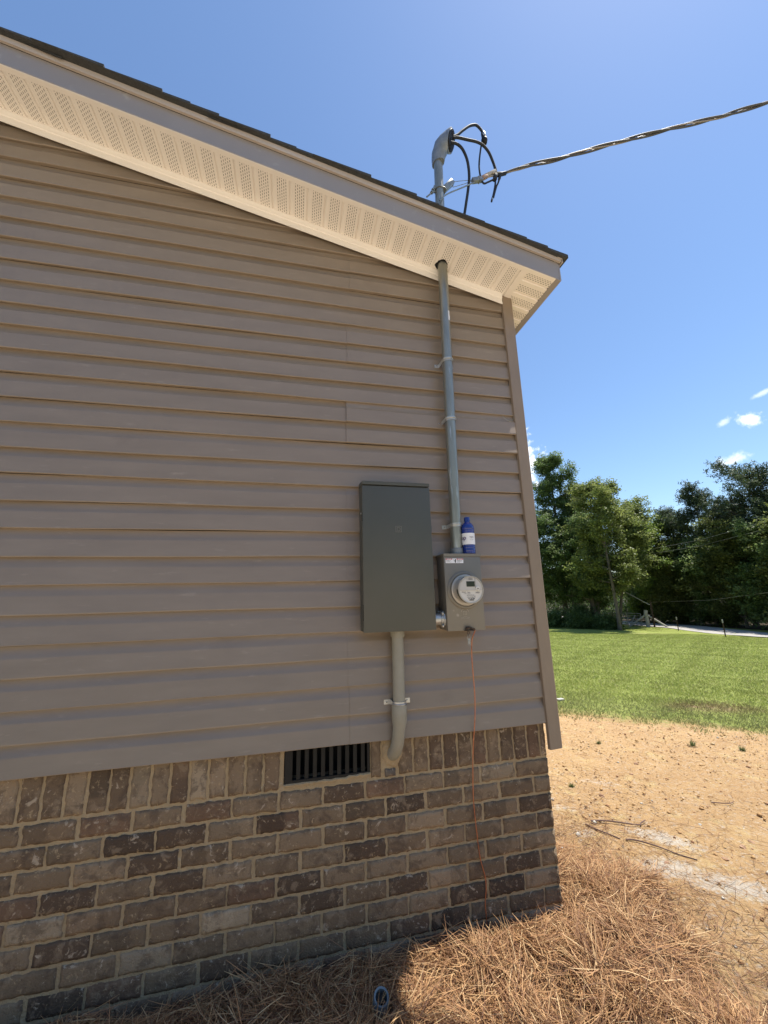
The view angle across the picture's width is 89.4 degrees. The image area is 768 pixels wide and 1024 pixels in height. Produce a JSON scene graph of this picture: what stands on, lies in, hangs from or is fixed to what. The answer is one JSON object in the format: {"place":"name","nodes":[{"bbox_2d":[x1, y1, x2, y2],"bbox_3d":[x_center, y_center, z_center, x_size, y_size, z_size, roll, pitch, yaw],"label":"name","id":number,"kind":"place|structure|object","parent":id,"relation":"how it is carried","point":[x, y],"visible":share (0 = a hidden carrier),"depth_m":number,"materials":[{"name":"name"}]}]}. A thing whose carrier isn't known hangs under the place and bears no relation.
{"place":"outdoors","nodes":[
{"label":"outdoors","id":0,"kind":"place"},
{"bbox_2d":[0,0,767,575],"label":"sky","id":1,"kind":"structure","parent":0,"point":[646,364],"materials":[{"name":"blue"}]},
{"bbox_2d":[382,599,767,1023],"bbox_3d":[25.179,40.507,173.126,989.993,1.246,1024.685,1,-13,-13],"label":"ground","id":2,"kind":"structure","parent":0,"point":[714,787],"depth_m":3.15,"materials":[{"name":"beige soil"}]},
{"bbox_2d":[0,27,567,1023],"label":"house","id":3,"kind":"structure","parent":2,"relation":"on","point":[220,375],"depth_m":1.94,"materials":[{"name":"plastic"}]},
{"bbox_2d":[387,631,406,760],"bbox_3d":[0.058,0.904,1.921,0.075,0.620,0.145,4,-14,-23],"label":"pvc conduit","id":4,"kind":"object","parent":3,"relation":"attached to","point":[399,721],"visible":0.81,"depth_m":1.87,"materials":[{"name":"grey plastic"}]},
{"bbox_2d":[384,698,409,705],"bbox_3d":[0.073,0.928,1.883,0.133,0.022,0.080,1,-13,-13],"label":"pipe strap","id":5,"kind":"object","parent":3,"relation":"attached to","point":[391,702],"visible":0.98,"depth_m":1.89,"materials":[{"name":"metal"}]},
{"bbox_2d":[359,481,435,632],"bbox_3d":[0.061,0.218,2.028,0.370,0.771,0.118,1,-13,-13],"label":"breaker panel","id":6,"kind":"object","parent":3,"relation":"attached to","point":[397,592],"visible":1,"depth_m":1.97,"materials":[{"name":"grey metal"}]},
{"bbox_2d":[361,485,435,632],"bbox_3d":[0.070,0.228,1.987,0.367,0.734,0.037,1,-13,-13],"label":"door","id":7,"kind":"structure","parent":6,"relation":"in","point":[398,593],"depth_m":1.97,"materials":[{"name":"grey metal"}]},
{"bbox_2d":[432,127,463,553],"bbox_3d":[0.423,-1.217,2.403,0.216,2.955,0.123,-4,-13,10],"label":"service mast","id":8,"kind":"object","parent":3,"relation":"attached to","point":[443,147],"visible":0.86,"depth_m":2.32,"materials":[{"name":"metal"}]},
{"bbox_2d":[426,178,454,197],"bbox_3d":[0.380,-2.189,2.641,0.210,0.191,0.069,1,-13,-13],"label":"mast bracket","id":9,"kind":"object","parent":8,"relation":"attached to","point":[448,185],"visible":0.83,"depth_m":2.63,"materials":[{"name":"metal"}]},
{"bbox_2d":[454,169,500,186],"bbox_3d":[0.654,-2.353,2.735,0.383,0.239,0.034,1,-13,-13],"label":"wedge clamp","id":10,"kind":"object","parent":9,"relation":"attached to","point":[480,179],"visible":0.99,"depth_m":2.74,"materials":[{"name":"metal"}]},
{"bbox_2d":[439,181,474,200],"bbox_3d":[0.502,-2.187,2.640,0.298,0.282,0.012,3,-13,-19],"label":"sling wire","id":11,"kind":"object","parent":10,"relation":"attached to","point":[441,198],"visible":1,"depth_m":2.63,"materials":[{"name":"metal"}]},
{"bbox_2d":[491,100,767,202],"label":"service drop cable","id":12,"kind":"object","parent":10,"relation":"attached to","point":[498,175],"visible":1,"depth_m":2.79,"materials":[{"name":"grey metal"}]},
{"bbox_2d":[434,356,453,367],"bbox_3d":[0.383,-0.916,2.371,0.122,0.022,0.100,-2,-12,-14],"label":"pipe strap","id":13,"kind":"object","parent":8,"relation":"attached to","point":[443,360],"visible":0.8,"depth_m":2.34,"materials":[{"name":"metal"}]},
{"bbox_2d":[439,416,456,424],"bbox_3d":[0.387,-0.539,2.287,0.122,0.022,0.096,-2,-12,-14],"label":"pipe strap","id":14,"kind":"object","parent":8,"relation":"attached to","point":[445,419],"visible":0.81,"depth_m":2.25,"materials":[{"name":"metal"}]},
{"bbox_2d":[442,522,461,528],"bbox_3d":[0.394,0.075,2.150,0.122,0.022,0.090,-3,-12,-14],"label":"pipe strap","id":15,"kind":"object","parent":8,"relation":"attached to","point":[450,525],"visible":0.87,"depth_m":2.12,"materials":[{"name":"metal"}]},
{"bbox_2d":[451,141,470,213],"bbox_3d":[0.522,-2.194,2.713,0.155,0.730,0.210,1,-13,-13],"label":"loop wire","id":16,"kind":"object","parent":8,"relation":"hanging from","point":[457,144],"visible":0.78,"depth_m":2.70,"materials":[{"name":"black rubber"}]},
{"bbox_2d":[453,123,493,184],"bbox_3d":[0.629,-2.588,2.760,0.327,0.538,0.045,4,-14,-24],"label":"loop wire","id":17,"kind":"object","parent":8,"relation":"attached to","point":[484,139],"visible":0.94,"depth_m":2.80,"materials":[{"name":"black rubber"}]},
{"bbox_2d":[453,136,496,171],"bbox_3d":[0.648,-2.557,2.754,0.358,0.215,0.028,4,-14,-21],"label":"loop wire","id":18,"kind":"object","parent":8,"relation":"attached to","point":[484,146],"visible":0.98,"depth_m":2.78,"materials":[{"name":"black rubber"}]},
{"bbox_2d":[436,553,484,630],"bbox_3d":[0.407,0.421,2.054,0.212,0.392,0.134,1,-13,-13],"label":"meter box","id":19,"kind":"object","parent":3,"relation":"attached to","point":[450,569],"visible":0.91,"depth_m":2.00,"materials":[{"name":"grey metal"}]},
{"bbox_2d":[436,611,445,626],"bbox_3d":[0.277,0.553,2.002,0.066,0.084,0.088,1,-13,-13],"label":"conduit nipple","id":20,"kind":"object","parent":19,"relation":"attached to","point":[441,618],"visible":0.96,"depth_m":1.98,"materials":[{"name":"metal"}]},
{"bbox_2d":[451,574,483,605],"bbox_3d":[0.428,0.394,1.967,0.158,0.158,0.070,1,-13,-13],"label":"electric meter","id":21,"kind":"object","parent":19,"relation":"attached to","point":[467,590],"visible":1,"depth_m":1.94,"materials":[{"name":"grey plastic"}]},
{"bbox_2d":[461,517,475,553],"bbox_3d":[0.461,0.131,2.128,0.072,0.205,0.072,1,-13,-13],"label":"bottle","id":22,"kind":"object","parent":19,"relation":"on","point":[468,537],"visible":0.96,"depth_m":2.10,"materials":[{"name":"blue plastic"}]},
{"bbox_2d":[467,631,470,645],"bbox_3d":[0.426,0.635,1.946,0.016,0.070,0.006,1,-13,-13],"label":"hanging seal","id":23,"kind":"object","parent":19,"relation":"hanging from","point":[469,641],"visible":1,"depth_m":1.94,"materials":[{"name":"silver metal"}]},
{"bbox_2d":[471,630,487,930],"bbox_3d":[0.458,1.309,1.876,0.041,1.436,0.156,-1,-13,-1],"label":"ground wire","id":24,"kind":"object","parent":19,"relation":"hanging from","point":[472,782],"visible":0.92,"depth_m":1.93,"materials":[{"name":"orange metal"}]},
{"bbox_2d":[30,711,767,1023],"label":"pine straw","id":25,"kind":"object","parent":2,"relation":"on","point":[611,944],"visible":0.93,"depth_m":1.57,"materials":[{"name":"brown plant"}]},
{"bbox_2d":[373,986,388,1017],"bbox_3d":[-0.016,1.888,1.482,0.065,0.117,0.098,1,-13,-13],"label":"drain stub","id":26,"kind":"object","parent":25,"relation":"on","point":[378,994],"visible":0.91,"depth_m":1.47,"materials":[{"name":"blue plastic"}]},
{"bbox_2d":[535,509,570,604],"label":"broadleaf tree","id":27,"kind":"object","parent":2,"relation":"on","point":[544,550],"visible":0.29,"depth_m":35.70,"materials":[{"name":"green plant"}]},
{"bbox_2d":[531,450,579,616],"bbox_3d":[17.345,2.236,39.250,6.212,17.523,6.328,-7,-14,25],"label":"broadleaf tree","id":28,"kind":"object","parent":2,"relation":"on","point":[548,485],"visible":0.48,"depth_m":38.92,"materials":[{"name":"green plant"}]},
{"bbox_2d":[547,607,567,627],"bbox_3d":[14.850,9.562,33.803,3.388,2.533,3.517,1,-13,-13],"label":"bush","id":29,"kind":"object","parent":2,"relation":"on","point":[555,618],"visible":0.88,"depth_m":33.20,"materials":[{"name":"green plant"}]},
{"bbox_2d":[540,508,593,605],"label":"broadleaf tree","id":30,"kind":"object","parent":2,"relation":"on","point":[560,520],"visible":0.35,"depth_m":35.30,"materials":[{"name":"green plant"}]},
{"bbox_2d":[554,476,600,610],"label":"broadleaf tree","id":31,"kind":"object","parent":2,"relation":"on","point":[562,493],"visible":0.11,"depth_m":38.56,"materials":[{"name":"green plant"}]},
{"bbox_2d":[562,606,595,628],"bbox_3d":[16.021,8.994,31.704,3.171,2.502,3.215,1,-13,-13],"label":"bush","id":32,"kind":"object","parent":2,"relation":"on","point":[578,620],"visible":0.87,"depth_m":31.45,"materials":[{"name":"green plant"}]},
{"bbox_2d":[561,600,600,626],"bbox_3d":[16.949,9.036,33.572,3.311,3.059,3.552,1,-13,-13],"label":"bush","id":33,"kind":"object","parent":2,"relation":"on","point":[577,607],"visible":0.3,"depth_m":33.12,"materials":[{"name":"green plant"}]},
{"bbox_2d":[551,511,626,620],"bbox_3d":[17.990,4.789,33.988,6.273,10.246,6.503,1,-13,-13],"label":"broadleaf tree","id":34,"kind":"object","parent":2,"relation":"on","point":[597,598],"visible":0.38,"depth_m":33.47,"materials":[{"name":"green plant"}]},
{"bbox_2d":[585,823,619,838],"bbox_3d":[1.461,2.143,2.602,0.027,0.017,0.222,9,-16,-39],"label":"stick","id":35,"kind":"object","parent":2,"relation":"on","point":[601,831],"visible":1,"depth_m":2.59,"materials":[{"name":"brown wood"}]},
{"bbox_2d":[558,476,648,629],"bbox_3d":[17.025,2.990,30.514,5.997,12.289,6.442,-6,-14,21],"label":"broadleaf tree","id":36,"kind":"object","parent":2,"relation":"on","point":[604,503],"visible":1,"depth_m":30.11,"materials":[{"name":"green plant"}]},
{"bbox_2d":[587,608,626,629],"bbox_3d":[17.415,8.861,30.300,3.052,2.718,2.864,1,-13,-13],"label":"bush","id":37,"kind":"object","parent":2,"relation":"on","point":[606,621],"visible":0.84,"depth_m":30.03,"materials":[{"name":"green plant"}]},
{"bbox_2d":[591,820,645,824],"bbox_3d":[1.641,2.159,2.697,0.379,0.016,0.054,-2,-13,2],"label":"stick","id":38,"kind":"object","parent":2,"relation":"on","point":[619,822],"visible":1,"depth_m":2.70,"materials":[{"name":"brown wood"}]},
{"bbox_2d":[590,494,666,622],"bbox_3d":[20.727,4.098,33.428,6.727,11.204,5.900,1,-13,-13],"label":"broadleaf tree","id":39,"kind":"object","parent":2,"relation":"on","point":[635,540],"visible":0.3,"depth_m":33.02,"materials":[{"name":"green plant"}]},
{"bbox_2d":[615,612,642,625],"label":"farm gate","id":40,"kind":"structure","parent":2,"relation":"on","point":[627,620],"depth_m":32.66,"materials":[{"name":"grey metal"}]},
{"bbox_2d":[618,576,667,621],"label":"understory tree","id":41,"kind":"object","parent":2,"relation":"on","point":[641,609],"visible":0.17,"depth_m":37.05,"materials":[{"name":"green plant"}]},
{"bbox_2d":[545,578,748,620],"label":"woods","id":42,"kind":"object","parent":2,"relation":"on","point":[548,606],"visible":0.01,"depth_m":54.62,"materials":[{"name":"green plant"}]},
{"bbox_2d":[629,610,667,626],"bbox_3d":[21.414,8.701,31.527,2.739,1.439,0.634,-14,-17,43],"label":"brace post","id":43,"kind":"object","parent":2,"relation":"on","point":[646,616],"visible":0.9,"depth_m":31.46,"materials":[{"name":"grey wood"}]},
{"bbox_2d":[650,602,655,626],"bbox_3d":[21.570,8.267,31.135,0.111,2.100,0.111,-4,-13,9],"label":"dark post","id":44,"kind":"object","parent":2,"relation":"on","point":[652,614],"visible":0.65,"depth_m":31.09,"materials":[{"name":"black wood"}]},
{"bbox_2d":[619,513,691,622],"bbox_3d":[25.066,4.782,35.814,7.243,10.706,7.034,-10,-15,33],"label":"broadleaf tree","id":45,"kind":"object","parent":2,"relation":"on","point":[656,526],"visible":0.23,"depth_m":35.53,"materials":[{"name":"green plant"}]},
{"bbox_2d":[544,712,767,983],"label":"dirt clods","id":46,"kind":"object","parent":2,"relation":"on","point":[759,814],"visible":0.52,"depth_m":3.31,"materials":[{"name":"brown soil"}]},
{"bbox_2d":[625,838,696,859],"bbox_3d":[1.717,2.089,2.415,0.368,0.018,0.028,-10,-15,35],"label":"stick","id":47,"kind":"object","parent":2,"relation":"on","point":[659,847],"visible":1,"depth_m":2.41,"materials":[{"name":"brown wood"}]},
{"bbox_2d":[633,537,712,623],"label":"understory tree","id":48,"kind":"object","parent":2,"relation":"on","point":[681,606],"visible":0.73,"depth_m":33.74,"materials":[{"name":"green plant"}]},
{"bbox_2d":[646,505,709,604],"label":"pine tree","id":49,"kind":"object","parent":2,"relation":"on","point":[665,512],"visible":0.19,"depth_m":36.22,"materials":[{"name":"green plant"}]},
{"bbox_2d":[658,480,722,600],"bbox_3d":[28.225,3.286,34.015,4.872,12.704,5.128,1,-13,-13],"label":"pine tree","id":50,"kind":"object","parent":2,"relation":"on","point":[694,498],"visible":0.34,"depth_m":34.49,"materials":[{"name":"green plant"}]},
{"bbox_2d":[670,530,744,625],"bbox_3d":[26.766,5.362,32.099,5.567,8.340,5.630,1,-13,-13],"label":"understory tree","id":51,"kind":"object","parent":2,"relation":"on","point":[699,593],"visible":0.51,"depth_m":31.60,"materials":[{"name":"green plant"}]},
{"bbox_2d":[668,512,767,627],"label":"understory tree","id":52,"kind":"object","parent":2,"relation":"on","point":[720,555],"visible":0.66,"depth_m":29.64,"materials":[{"name":"green plant"}]},
{"bbox_2d":[701,503,759,624],"bbox_3d":[29.677,3.797,31.825,6.136,10.698,4.691,1,-13,-13],"label":"pine tree","id":53,"kind":"object","parent":2,"relation":"on","point":[719,515],"visible":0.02,"depth_m":31.91,"materials":[{"name":"green plant"}]},
{"bbox_2d":[694,457,767,574],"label":"pine tree","id":54,"kind":"object","parent":2,"relation":"on","point":[739,503],"visible":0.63,"depth_m":29.83,"materials":[{"name":"green plant"}]},
{"bbox_2d":[721,516,767,629],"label":"understory tree","id":55,"kind":"object","parent":2,"relation":"on","point":[757,598],"visible":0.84,"depth_m":27.32,"materials":[{"name":"green plant"}]},
{"bbox_2d":[742,502,767,623],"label":"understory tree","id":56,"kind":"object","parent":2,"relation":"on","point":[762,566],"visible":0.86,"depth_m":26.15,"materials":[{"name":"green plant"}]},
{"bbox_2d":[750,472,767,517],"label":"pine tree","id":57,"kind":"object","parent":2,"relation":"on","point":[764,493],"visible":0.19,"depth_m":28.73,"materials":[{"name":"green plant"}]},
{"bbox_2d":[549,627,767,740],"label":"lawn grass","id":58,"kind":"structure","parent":0,"point":[672,638],"depth_m":8.87,"materials":[{"name":"green plant"}]},
{"bbox_2d":[562,616,767,636],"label":"gravel road","id":59,"kind":"structure","parent":0,"point":[712,630],"depth_m":27.40,"materials":[{"name":"white gravel"}]},
{"bbox_2d":[643,523,759,550],"bbox_3d":[25.044,1.558,29.706,0.122,1.322,18.024,1,-13,-10],"label":"power line","id":60,"kind":"object","parent":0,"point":[705,538],"visible":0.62,"depth_m":29.95,"materials":[{"name":"metal"}]},
{"bbox_2d":[646,529,763,554],"bbox_3d":[25.016,2.041,29.798,0.112,1.222,18.423,1,-13,-10],"label":"power line","id":61,"kind":"object","parent":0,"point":[705,544],"visible":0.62,"depth_m":29.75,"materials":[{"name":"metal"}]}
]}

